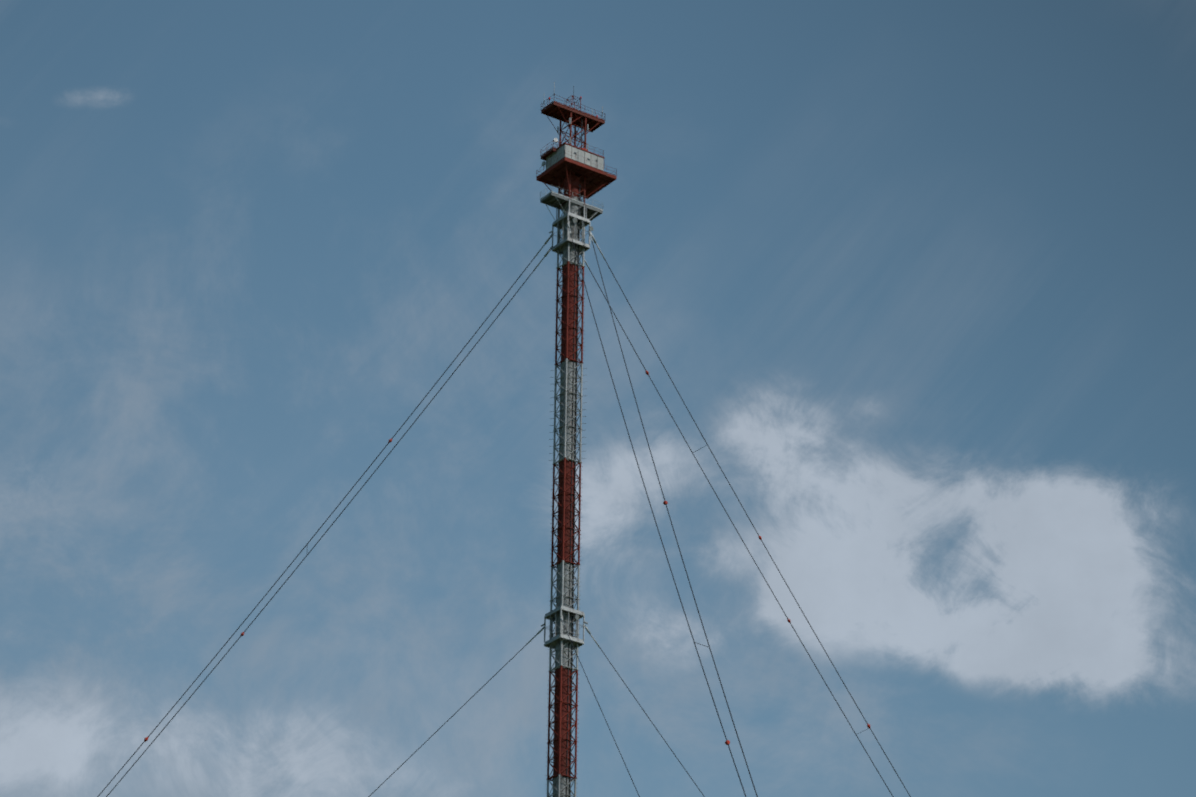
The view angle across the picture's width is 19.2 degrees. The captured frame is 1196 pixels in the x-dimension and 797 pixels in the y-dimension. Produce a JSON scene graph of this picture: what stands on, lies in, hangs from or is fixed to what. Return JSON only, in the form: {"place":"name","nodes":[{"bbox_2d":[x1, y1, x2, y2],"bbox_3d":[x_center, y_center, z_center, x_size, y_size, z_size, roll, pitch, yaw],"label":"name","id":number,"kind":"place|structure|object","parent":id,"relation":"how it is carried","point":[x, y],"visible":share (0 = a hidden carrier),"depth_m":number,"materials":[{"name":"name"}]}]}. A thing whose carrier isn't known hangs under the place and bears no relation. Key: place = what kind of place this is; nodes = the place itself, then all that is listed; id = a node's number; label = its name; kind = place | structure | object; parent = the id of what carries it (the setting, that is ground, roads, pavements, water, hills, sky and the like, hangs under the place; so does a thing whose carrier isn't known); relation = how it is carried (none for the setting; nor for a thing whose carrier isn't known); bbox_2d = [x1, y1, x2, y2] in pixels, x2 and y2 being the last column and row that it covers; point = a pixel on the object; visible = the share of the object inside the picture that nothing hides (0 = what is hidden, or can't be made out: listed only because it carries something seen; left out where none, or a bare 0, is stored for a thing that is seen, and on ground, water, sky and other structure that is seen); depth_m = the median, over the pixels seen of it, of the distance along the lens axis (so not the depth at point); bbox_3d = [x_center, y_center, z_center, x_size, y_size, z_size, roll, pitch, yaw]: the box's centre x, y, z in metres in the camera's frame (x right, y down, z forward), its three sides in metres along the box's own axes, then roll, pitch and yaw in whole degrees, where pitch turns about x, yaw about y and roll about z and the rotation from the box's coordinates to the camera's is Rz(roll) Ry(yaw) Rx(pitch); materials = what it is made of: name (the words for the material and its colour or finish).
{"place":"outdoors","nodes":[
{"label":"outdoors","id":0,"kind":"place"},
{"bbox_2d":[0,0,1195,796],"label":"sky","id":1,"kind":"structure","parent":0,"point":[917,278],"materials":[{"name":"blue"}]},
{"label":"ground","id":2,"kind":"structure","parent":0,"visible":0},
{"bbox_2d":[97,82,910,796],"bbox_3d":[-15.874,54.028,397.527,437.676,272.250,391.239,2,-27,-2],"label":"mast","id":3,"kind":"object","parent":2,"relation":"on","point":[577,174],"visible":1,"depth_m":483.32,"materials":[{"name":"red metal"}]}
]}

